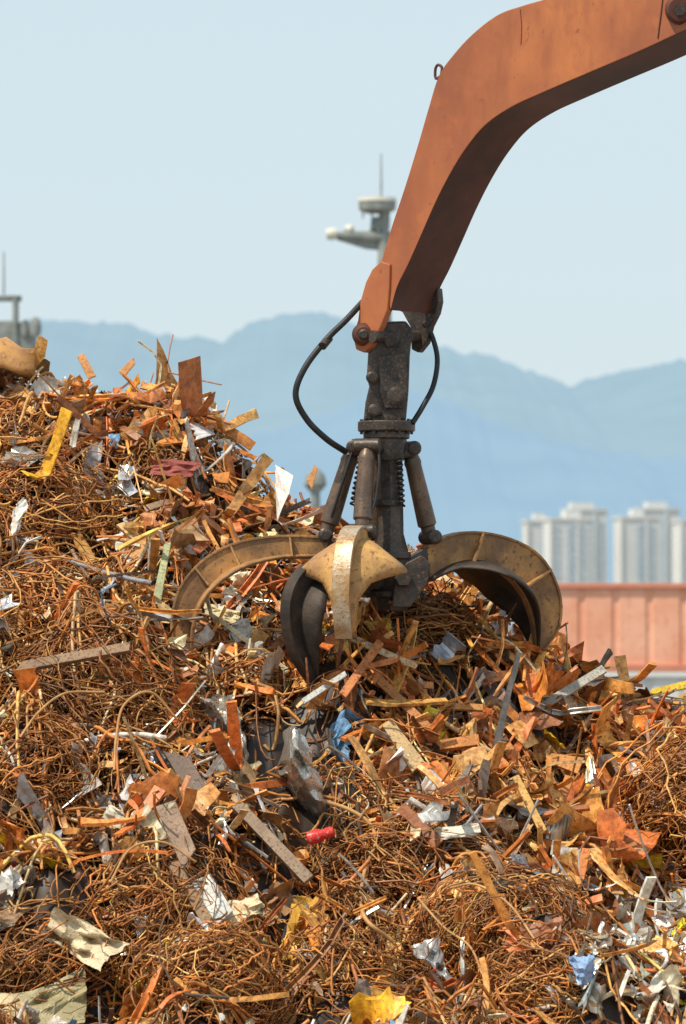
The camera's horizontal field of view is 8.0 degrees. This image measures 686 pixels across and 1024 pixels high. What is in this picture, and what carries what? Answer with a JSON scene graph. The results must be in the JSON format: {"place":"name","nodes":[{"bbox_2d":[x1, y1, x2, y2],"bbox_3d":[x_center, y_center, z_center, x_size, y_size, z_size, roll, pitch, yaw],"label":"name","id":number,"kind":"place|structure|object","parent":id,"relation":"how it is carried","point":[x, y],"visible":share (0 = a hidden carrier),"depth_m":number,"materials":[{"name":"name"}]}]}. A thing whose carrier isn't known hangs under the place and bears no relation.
{"place":"outdoors","nodes":[
{"label":"outdoors","id":0,"kind":"place"},
{"bbox_2d":[0,0,685,386],"label":"sky","id":1,"kind":"structure","parent":0,"point":[179,168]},
{"bbox_2d":[19,312,685,457],"bbox_3d":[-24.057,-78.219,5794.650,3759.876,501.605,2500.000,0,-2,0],"label":"hills","id":2,"kind":"structure","parent":0,"point":[258,365],"depth_m":6479.38,"materials":[{"name":"blue"}]},
{"bbox_2d":[208,391,685,582],"bbox_3d":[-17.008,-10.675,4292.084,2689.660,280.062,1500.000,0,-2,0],"label":"hills","id":3,"kind":"structure","parent":0,"point":[483,475],"depth_m":4601.97,"materials":[{"name":"blue"}]},
{"bbox_2d":[352,0,685,352],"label":"crane arm","id":4,"kind":"object","parent":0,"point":[506,80],"visible":1,"depth_m":39.26},
{"bbox_2d":[170,300,562,686],"bbox_3d":[0.266,-0.141,40.236,3.000,3.169,1.872,1,-2,-40],"label":"orange peel grapple","id":5,"kind":"object","parent":4,"relation":"hanging from","point":[367,554],"visible":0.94,"depth_m":39.90,"materials":[{"name":"metal"}]},
{"bbox_2d":[522,522,542,554],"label":"walls","id":6,"kind":"structure","parent":0,"point":[535,536],"depth_m":1936.66,"materials":[{"name":"grey concrete"}]},
{"bbox_2d":[526,523,528,545],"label":"pilaster","id":7,"kind":"object","parent":6,"relation":"attached to","point":[527,533],"visible":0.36,"depth_m":1934.99,"materials":[{"name":"white concrete"}]},
{"bbox_2d":[521,520,542,522],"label":"parapet","id":8,"kind":"structure","parent":6,"relation":"on","point":[522,521],"depth_m":1936.32,"materials":[{"name":"grey concrete"}]},
{"bbox_2d":[532,513,544,519],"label":"roof plant","id":9,"kind":"object","parent":8,"relation":"on","point":[537,516],"visible":0.86,"depth_m":1939.00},
{"bbox_2d":[541,526,542,556],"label":"recessed bay","id":10,"kind":"object","parent":6,"relation":"attached to","point":[542,541],"visible":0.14,"depth_m":1936.75,"materials":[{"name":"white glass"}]},
{"bbox_2d":[543,520,590,582],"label":"walls","id":11,"kind":"structure","parent":0,"point":[563,547],"depth_m":1835.58,"materials":[{"name":"white concrete"}]},
{"bbox_2d":[550,521,551,568],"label":"pilaster","id":12,"kind":"object","parent":11,"relation":"attached to","point":[551,544],"visible":0.36,"depth_m":1832.88,"materials":[{"name":"white concrete"}]},
{"bbox_2d":[541,517,591,520],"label":"parapet","id":13,"kind":"structure","parent":11,"relation":"on","point":[561,518],"depth_m":1835.42,"materials":[{"name":"grey concrete"}]},
{"bbox_2d":[561,511,580,517],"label":"roof plant","id":14,"kind":"object","parent":13,"relation":"on","point":[570,513],"visible":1,"depth_m":1838.89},
{"bbox_2d":[555,526,586,582],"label":"windows","id":15,"kind":"structure","parent":11,"relation":"attached to","point":[570,551],"depth_m":1835.17,"materials":[{"name":"grey glass"}]},
{"bbox_2d":[572,524,576,582],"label":"recessed bay","id":16,"kind":"object","parent":11,"relation":"attached to","point":[574,561],"visible":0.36,"depth_m":1835.57,"materials":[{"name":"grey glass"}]},
{"bbox_2d":[577,521,578,582],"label":"pilaster","id":17,"kind":"object","parent":11,"relation":"attached to","point":[577,551],"visible":0.36,"depth_m":1835.42,"materials":[{"name":"white concrete"}]},
{"bbox_2d":[581,511,606,582],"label":"walls","id":18,"kind":"structure","parent":0,"point":[601,515],"depth_m":1986.93,"materials":[{"name":"white concrete"}]},
{"bbox_2d":[561,508,608,510],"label":"parapet","id":19,"kind":"structure","parent":18,"relation":"on","point":[577,509],"depth_m":1985.33,"materials":[{"name":"grey concrete"}]},
{"bbox_2d":[568,502,593,508],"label":"roof plant","id":20,"kind":"object","parent":19,"relation":"on","point":[580,505],"visible":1,"depth_m":1988.18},
{"bbox_2d":[590,515,593,582],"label":"recessed bay","id":21,"kind":"object","parent":18,"relation":"attached to","point":[592,547],"visible":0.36,"depth_m":1985.65,"materials":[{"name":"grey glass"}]},
{"bbox_2d":[594,512,595,582],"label":"pilaster","id":22,"kind":"object","parent":18,"relation":"attached to","point":[594,547],"visible":0.36,"depth_m":1985.44,"materials":[{"name":"white concrete"}]},
{"bbox_2d":[591,521,603,582],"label":"windows","id":23,"kind":"structure","parent":18,"relation":"attached to","point":[601,530],"depth_m":1986.52,"materials":[{"name":"grey glass"}]},
{"bbox_2d":[613,519,659,582],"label":"walls","id":24,"kind":"structure","parent":0,"point":[630,547],"depth_m":1835.90,"materials":[{"name":"white concrete"}]},
{"bbox_2d":[620,519,622,582],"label":"pilaster","id":25,"kind":"object","parent":24,"relation":"attached to","point":[621,550],"visible":0.36,"depth_m":1833.24,"materials":[{"name":"white concrete"}]},
{"bbox_2d":[612,516,660,518],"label":"parapet","id":26,"kind":"structure","parent":24,"relation":"on","point":[637,517],"depth_m":1835.77,"materials":[{"name":"grey concrete"}]},
{"bbox_2d":[629,510,643,515],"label":"roof plant","id":27,"kind":"object","parent":26,"relation":"on","point":[636,512],"visible":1,"depth_m":1838.58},
{"bbox_2d":[642,523,645,582],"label":"recessed bay","id":28,"kind":"object","parent":24,"relation":"attached to","point":[643,549],"visible":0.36,"depth_m":1835.76,"materials":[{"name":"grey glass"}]},
{"bbox_2d":[636,526,655,582],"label":"windows","id":29,"kind":"structure","parent":24,"relation":"attached to","point":[640,551],"depth_m":1835.60,"materials":[{"name":"grey glass"}]},
{"bbox_2d":[646,519,647,582],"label":"pilaster","id":30,"kind":"object","parent":24,"relation":"attached to","point":[646,551],"visible":0.36,"depth_m":1835.58,"materials":[{"name":"white concrete"}]},
{"bbox_2d":[604,672,685,701],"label":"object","id":31,"kind":"object","parent":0,"point":[651,680],"visible":0.03,"depth_m":149.91,"materials":[{"name":"metal"}]},
{"bbox_2d":[558,583,685,671],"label":"shipping container","id":32,"kind":"object","parent":31,"relation":"on","point":[640,626],"visible":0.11,"depth_m":149.97,"materials":[{"name":"metal"}]},
{"bbox_2d":[644,510,678,582],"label":"walls","id":33,"kind":"structure","parent":0,"point":[673,514],"depth_m":1986.16,"materials":[{"name":"white concrete"}]},
{"bbox_2d":[630,508,680,510],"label":"parapet","id":34,"kind":"structure","parent":33,"relation":"on","point":[679,509],"depth_m":1985.58,"materials":[{"name":"grey concrete"}]},
{"bbox_2d":[643,502,666,507],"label":"roof plant","id":35,"kind":"object","parent":34,"relation":"on","point":[654,504],"visible":1,"depth_m":1988.51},
{"bbox_2d":[661,514,667,582],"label":"recessed bay","id":36,"kind":"object","parent":33,"relation":"attached to","point":[662,548],"visible":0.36,"depth_m":1985.41,"materials":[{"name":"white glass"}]},
{"bbox_2d":[665,511,666,582],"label":"pilaster","id":37,"kind":"object","parent":33,"relation":"attached to","point":[665,546],"visible":0.36,"depth_m":1985.38,"materials":[{"name":"white concrete"}]},
{"bbox_2d":[670,523,671,582],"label":"windows","id":38,"kind":"structure","parent":33,"relation":"attached to","point":[670,553],"depth_m":1986.09,"materials":[{"name":"grey glass"}]},
{"bbox_2d":[672,522,685,582],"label":"walls","id":39,"kind":"structure","parent":0,"point":[675,552],"depth_m":1887.03,"materials":[{"name":"white concrete"}]},
{"bbox_2d":[670,519,685,522],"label":"parapet","id":40,"kind":"structure","parent":39,"relation":"on","point":[678,520],"depth_m":1884.54,"materials":[{"name":"grey concrete"}]},
{"bbox_2d":[680,523,682,582],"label":"pilaster","id":41,"kind":"object","parent":39,"relation":"attached to","point":[681,552],"visible":0.36,"depth_m":1882.15,"materials":[{"name":"white concrete"}]},
{"label":"ground","id":42,"kind":"structure","parent":0,"visible":0},
{"bbox_2d":[0,252,41,381],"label":"ship gantry","id":43,"kind":"object","parent":42,"relation":"on","point":[24,334],"visible":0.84,"depth_m":150.21,"materials":[{"name":"grey metal"}]},
{"bbox_2d":[304,469,326,535],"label":"signal beacon","id":44,"kind":"object","parent":42,"relation":"on","point":[320,484],"visible":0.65,"depth_m":149.93,"materials":[{"name":"grey paint"}]},
{"bbox_2d":[0,334,685,1023],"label":"scrap metal pile","id":45,"kind":"object","parent":42,"relation":"on","point":[78,484],"visible":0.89,"depth_m":38.53,"materials":[{"name":"metal"}]},
{"bbox_2d":[0,337,34,374],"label":"curved tank plate","id":46,"kind":"object","parent":45,"relation":"on","point":[15,358],"visible":1,"depth_m":42.91,"materials":[{"name":"brown metal"}]},
{"bbox_2d":[0,966,86,1023],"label":"corner painted sheet","id":47,"kind":"object","parent":45,"relation":"on","point":[61,1000],"visible":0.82,"depth_m":36.18,"materials":[{"name":"beige metal"}]},
{"bbox_2d":[37,833,85,861],"bbox_3d":[-2.128,2.630,37.376,0.682,0.340,0.297,-1,-2,35],"label":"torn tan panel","id":48,"kind":"object","parent":45,"relation":"on","point":[62,842],"visible":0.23,"depth_m":37.40,"materials":[{"name":"beige metal"}]},
{"bbox_2d":[16,642,130,669],"bbox_3d":[-2.149,1.159,38.937,0.931,0.259,0.097,0,-2,-8],"label":"rusty bar","id":49,"kind":"object","parent":45,"relation":"on","point":[86,655],"visible":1,"depth_m":38.92,"materials":[{"name":"brown metal"}]},
{"bbox_2d":[41,907,129,971],"bbox_3d":[-1.946,3.159,36.349,0.643,0.463,0.385,-1,-2,33],"label":"torn cream panel","id":50,"kind":"object","parent":45,"relation":"on","point":[76,932],"visible":1,"depth_m":36.32,"materials":[{"name":"beige metal"}]},
{"bbox_2d":[77,353,95,378],"bbox_3d":[-2.574,-1.460,49.069,0.226,0.275,0.078,-2,-2,45],"label":"rusty sheet shard","id":51,"kind":"object","parent":45,"relation":"on","point":[86,367],"visible":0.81,"depth_m":49.06,"materials":[{"name":"brown metal"}]},
{"bbox_2d":[103,804,133,834],"bbox_3d":[-1.635,2.358,37.120,0.354,0.280,0.180,0,-2,11],"label":"cream scrap","id":52,"kind":"object","parent":45,"relation":"on","point":[111,812],"visible":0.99,"depth_m":37.18,"materials":[{"name":"white metal"}]},
{"bbox_2d":[119,357,134,374],"bbox_3d":[-2.159,-1.451,49.066,0.173,0.213,0.069,1,-2,-29],"label":"rusty sheet shard","id":53,"kind":"object","parent":45,"relation":"on","point":[127,367],"visible":0.84,"depth_m":49.06,"materials":[{"name":"brown metal"}]},
{"bbox_2d":[116,521,141,538],"bbox_3d":[-1.715,0.246,41.131,0.417,0.348,0.126,-1,-2,31],"label":"scrap","id":54,"kind":"object","parent":45,"relation":"on","point":[123,530],"visible":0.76,"depth_m":41.14,"materials":[{"name":"metal"}]},
{"bbox_2d":[153,542,170,605],"bbox_3d":[-1.497,0.510,40.342,0.078,0.528,0.401,0,-2,12],"label":"green pale strip","id":55,"kind":"object","parent":45,"relation":"on","point":[159,586],"visible":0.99,"depth_m":40.32,"materials":[{"name":"metal"}]},
{"bbox_2d":[150,459,200,476],"bbox_3d":[-1.433,-0.375,41.838,0.436,0.162,0.095,0,-2,8],"label":"torn red cloth","id":56,"kind":"object","parent":45,"relation":"on","point":[171,467],"visible":0.96,"depth_m":41.84,"materials":[{"name":"red fabric"}]},
{"bbox_2d":[156,800,195,868],"bbox_3d":[-1.248,2.432,36.898,0.157,0.510,0.436,1,-2,-32],"label":"rusty plate","id":57,"kind":"object","parent":45,"relation":"on","point":[174,825],"visible":1,"depth_m":36.88,"materials":[{"name":"grey metal"}]},
{"bbox_2d":[167,861,213,929],"bbox_3d":[-1.114,2.894,36.638,0.103,0.551,0.612,1,-2,-38],"label":"rusty bar","id":58,"kind":"object","parent":45,"relation":"on","point":[205,915],"visible":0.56,"depth_m":36.62,"materials":[{"name":"metal"}]},
{"bbox_2d":[163,751,218,816],"bbox_3d":[-1.161,2.124,38.102,0.166,0.517,0.634,1,-2,-41],"label":"metal plate","id":59,"kind":"object","parent":45,"relation":"on","point":[182,767],"visible":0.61,"depth_m":38.16,"materials":[{"name":"grey metal"}]},
{"bbox_2d":[197,691,215,713],"bbox_3d":[-1.083,1.593,39.227,0.234,0.327,0.538,0,-2,0],"label":"crumpled foil","id":60,"kind":"object","parent":45,"relation":"on","point":[208,703],"visible":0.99,"depth_m":39.09,"materials":[{"name":"silver metal"}]},
{"bbox_2d":[194,874,232,923],"bbox_3d":[-0.980,2.908,36.653,0.169,0.384,0.343,1,-2,-37],"label":"white board","id":61,"kind":"object","parent":45,"relation":"on","point":[223,906],"visible":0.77,"depth_m":36.61,"materials":[{"name":"white metal"}]},
{"bbox_2d":[212,472,229,484],"bbox_3d":[-1.049,-0.289,42.068,0.150,0.114,0.093,0,-2,0],"label":"scrap metal piece","id":62,"kind":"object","parent":45,"relation":"on","point":[221,478],"depth_m":42.05,"materials":[{"name":"orange metal"}]},
{"bbox_2d":[204,602,239,622],"bbox_3d":[-1.002,0.845,40.477,0.308,0.207,0.192,0,-2,0],"label":"cream scrap","id":63,"kind":"object","parent":45,"relation":"on","point":[231,616],"visible":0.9,"depth_m":40.45,"materials":[{"name":"beige metal"}]},
{"bbox_2d":[204,693,248,770],"bbox_3d":[-0.892,1.796,38.946,0.188,0.704,0.781,1,-2,-28],"label":"crumpled foil","id":64,"kind":"object","parent":45,"relation":"on","point":[221,707],"visible":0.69,"depth_m":39.12,"materials":[{"name":"silver metal"}]},
{"bbox_2d":[224,617,251,641],"bbox_3d":[-0.858,0.974,40.163,0.265,0.227,0.121,0,-2,-17],"label":"metal sheet","id":65,"kind":"object","parent":45,"relation":"on","point":[242,626],"visible":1,"depth_m":40.20,"materials":[{"name":"grey metal"}]},
{"bbox_2d":[225,893,264,930],"bbox_3d":[-0.760,2.997,36.715,0.323,0.279,0.237,1,-2,-26],"label":"cream scrap","id":66,"kind":"object","parent":45,"relation":"on","point":[254,904],"visible":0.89,"depth_m":36.71,"materials":[{"name":"beige metal"}]},
{"bbox_2d":[232,802,312,884],"bbox_3d":[-0.541,2.539,37.500,0.763,0.620,0.114,-1,-2,38],"label":"steel channel","id":67,"kind":"object","parent":45,"relation":"on","point":[289,860],"visible":1,"depth_m":37.45,"materials":[{"name":"grey metal"}]},
{"bbox_2d":[18,690,535,972],"bbox_3d":[-0.461,2.418,37.408,4.147,2.091,2.250,0,-2,9],"label":"loose rusty cable","id":68,"kind":"object","parent":45,"relation":"on","point":[364,872],"visible":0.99,"depth_m":37.30,"materials":[{"name":"brown metal"}]},
{"bbox_2d":[259,877,294,925],"bbox_3d":[-0.479,2.945,37.119,0.297,0.365,0.326,1,-2,-18],"label":"rusty brown chunk","id":69,"kind":"object","parent":45,"relation":"on","point":[275,894],"visible":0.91,"depth_m":37.16,"materials":[{"name":"brown metal"}]},
{"bbox_2d":[275,726,332,820],"bbox_3d":[-0.292,2.098,38.526,0.477,0.840,1.877,0,-2,-8],"label":"crumpled aluminium sheet","id":70,"kind":"object","parent":45,"relation":"on","point":[299,772],"visible":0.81,"depth_m":37.94,"materials":[{"name":"silver metal"}]},
{"bbox_2d":[281,894,330,966],"bbox_3d":[-0.260,3.230,36.993,0.320,0.694,0.539,0,-2,17],"label":"crumpled yellow sheet","id":71,"kind":"object","parent":45,"relation":"on","point":[297,912],"visible":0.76,"depth_m":36.87,"materials":[{"name":"yellow metal"}]},
{"bbox_2d":[307,465,317,489],"bbox_3d":[-0.313,-0.341,49.038,0.076,0.257,0.153,-1,-2,25],"label":"rusty sheet shard","id":72,"kind":"object","parent":45,"relation":"on","point":[311,478],"visible":1,"depth_m":49.02,"materials":[{"name":"orange metal"}]},
{"bbox_2d":[306,826,335,844],"bbox_3d":[-0.170,2.490,37.633,0.226,0.148,0.110,0,-2,11],"label":"red can","id":73,"kind":"object","parent":45,"relation":"on","point":[315,836],"visible":1,"depth_m":37.59,"materials":[{"name":"paint"}]},
{"bbox_2d":[302,671,346,704],"bbox_3d":[-0.148,1.404,39.087,0.391,0.268,0.050,1,-2,-26],"label":"white rod","id":74,"kind":"object","parent":45,"relation":"on","point":[320,690],"visible":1,"depth_m":39.06,"materials":[{"name":"white metal"}]},
{"bbox_2d":[340,639,383,698],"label":"orange beam","id":75,"kind":"structure","parent":45,"relation":"on","point":[361,669],"depth_m":39.20,"materials":[{"name":"orange metal"}]},
{"bbox_2d":[357,618,391,639],"bbox_3d":[0.239,0.957,39.889,0.319,0.194,0.210,0,-2,0],"label":"ochre sheet","id":76,"kind":"object","parent":45,"relation":"on","point":[388,626],"visible":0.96,"depth_m":39.91,"materials":[{"name":"yellow metal"}]},
{"bbox_2d":[389,664,396,683],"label":"orange beam","id":77,"kind":"structure","parent":45,"relation":"on","point":[391,678],"depth_m":39.66,"materials":[{"name":"brown metal"}]},
{"bbox_2d":[366,670,431,729],"bbox_3d":[0.455,1.511,39.333,0.631,0.519,0.082,-1,-2,34],"label":"rusty bar","id":78,"kind":"object","parent":45,"relation":"on","point":[387,688],"visible":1,"depth_m":39.34,"materials":[{"name":"brown metal"}]},
{"bbox_2d":[382,720,423,773],"bbox_3d":[0.478,1.864,38.989,0.136,0.434,0.402,1,-2,-42],"label":"tan plank","id":79,"kind":"object","parent":45,"relation":"on","point":[412,759],"visible":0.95,"depth_m":38.95,"materials":[{"name":"beige wood"}]},
{"bbox_2d":[416,706,430,722],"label":"orange beam","id":80,"kind":"structure","parent":45,"relation":"on","point":[419,710],"depth_m":39.44,"materials":[{"name":"orange metal"}]},
{"bbox_2d":[410,936,451,979],"bbox_3d":[0.652,3.305,36.279,0.202,0.342,0.435,1,-2,-34],"label":"silver panel","id":81,"kind":"object","parent":45,"relation":"on","point":[435,958],"visible":0.99,"depth_m":36.27,"materials":[{"name":"silver metal"}]},
{"bbox_2d":[420,734,479,753],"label":"orange beam","id":82,"kind":"structure","parent":45,"relation":"on","point":[463,742],"depth_m":39.21,"materials":[{"name":"orange metal"}]},
{"bbox_2d":[434,823,480,839],"bbox_3d":[0.872,2.443,37.492,0.373,0.134,0.167,0,-2,0],"label":"cream scrap","id":83,"kind":"object","parent":45,"relation":"on","point":[470,829],"visible":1,"depth_m":37.52,"materials":[{"name":"white metal"}]},
{"bbox_2d":[445,703,482,711],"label":"orange beam","id":84,"kind":"structure","parent":45,"relation":"on","point":[469,707],"depth_m":39.74,"materials":[{"name":"orange metal"}]},
{"bbox_2d":[493,733,523,770],"bbox_3d":[1.370,1.983,39.753,0.104,0.374,0.357,2,-2,-45],"label":"orange plate","id":85,"kind":"object","parent":45,"relation":"on","point":[509,747],"visible":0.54,"depth_m":39.75,"materials":[{"name":"orange metal"}]},
{"bbox_2d":[507,634,536,698],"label":"orange beam","id":86,"kind":"structure","parent":45,"relation":"on","point":[530,683],"depth_m":40.34,"materials":[{"name":"orange metal"}]},
{"bbox_2d":[512,775,546,834],"bbox_3d":[1.462,2.297,38.358,0.073,0.468,0.412,1,-2,-32],"label":"tan plank","id":87,"kind":"object","parent":45,"relation":"on","point":[528,802],"visible":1,"depth_m":38.35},
{"bbox_2d":[506,665,606,733],"bbox_3d":[1.735,1.545,40.359,0.959,0.565,0.079,1,-2,-22],"label":"steel angle","id":88,"kind":"object","parent":45,"relation":"on","point":[582,682],"visible":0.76,"depth_m":40.42,"materials":[{"name":"grey metal"}]},
{"bbox_2d":[545,753,583,774],"bbox_3d":[1.808,2.059,39.973,0.317,0.178,0.124,0,-2,6],"label":"orange plate","id":89,"kind":"object","parent":45,"relation":"on","point":[568,767],"visible":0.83,"depth_m":39.97,"materials":[{"name":"orange metal"}]},
{"bbox_2d":[557,775,573,808],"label":"orange beam","id":90,"kind":"structure","parent":45,"relation":"on","point":[564,791],"depth_m":38.86,"materials":[{"name":"orange metal"}]},
{"bbox_2d":[567,954,595,984],"bbox_3d":[1.731,3.311,35.430,0.204,0.232,0.220,0,-2,0],"label":"blue plastic sheet","id":91,"kind":"object","parent":45,"relation":"on","point":[583,968],"visible":1,"depth_m":35.40,"materials":[{"name":"blue plastic"}]},
{"bbox_2d":[576,848,590,878],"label":"orange beam","id":92,"kind":"structure","parent":45,"relation":"on","point":[585,852],"depth_m":37.92,"materials":[{"name":"orange metal"}]},
{"bbox_2d":[610,695,620,720],"bbox_3d":[2.262,1.674,40.846,0.081,0.356,0.267,0,-2,14],"label":"tan plank","id":93,"kind":"object","parent":45,"relation":"on","point":[617,699],"visible":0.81,"depth_m":40.90,"materials":[{"name":"brown wood"}]},
{"bbox_2d":[619,758,641,773],"bbox_3d":[2.386,2.115,39.925,0.250,0.219,0.164,0,-2,-12],"label":"orange plate","id":94,"kind":"object","parent":45,"relation":"on","point":[627,766],"visible":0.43,"depth_m":39.94,"materials":[{"name":"orange metal"}]},
{"bbox_2d":[648,869,659,899],"bbox_3d":[2.366,3.038,38.458,0.085,0.458,0.423,-1,-2,34],"label":"rusty bar","id":95,"kind":"object","parent":45,"relation":"on","point":[656,872],"visible":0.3,"depth_m":38.57,"materials":[{"name":"brown metal"}]},
{"bbox_2d":[650,681,685,694],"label":"yellow beam","id":96,"kind":"structure","parent":45,"relation":"on","point":[678,686],"depth_m":48.75,"materials":[{"name":"yellow metal"}]},
{"bbox_2d":[671,917,685,937],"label":"crumpled yellow bag","id":97,"kind":"object","parent":45,"relation":"on","point":[680,925],"visible":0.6,"depth_m":37.85,"materials":[{"name":"yellow plastic"}]},
{"bbox_2d":[672,693,685,710],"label":"tan plate","id":98,"kind":"object","parent":45,"relation":"on","point":[677,702],"visible":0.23,"depth_m":48.70,"materials":[{"name":"brown metal"}]},
{"bbox_2d":[326,154,396,320],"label":"radar mast","id":99,"kind":"object","parent":42,"relation":"on","point":[373,237],"visible":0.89,"depth_m":150.16,"materials":[{"name":"grey metal"}]}
]}

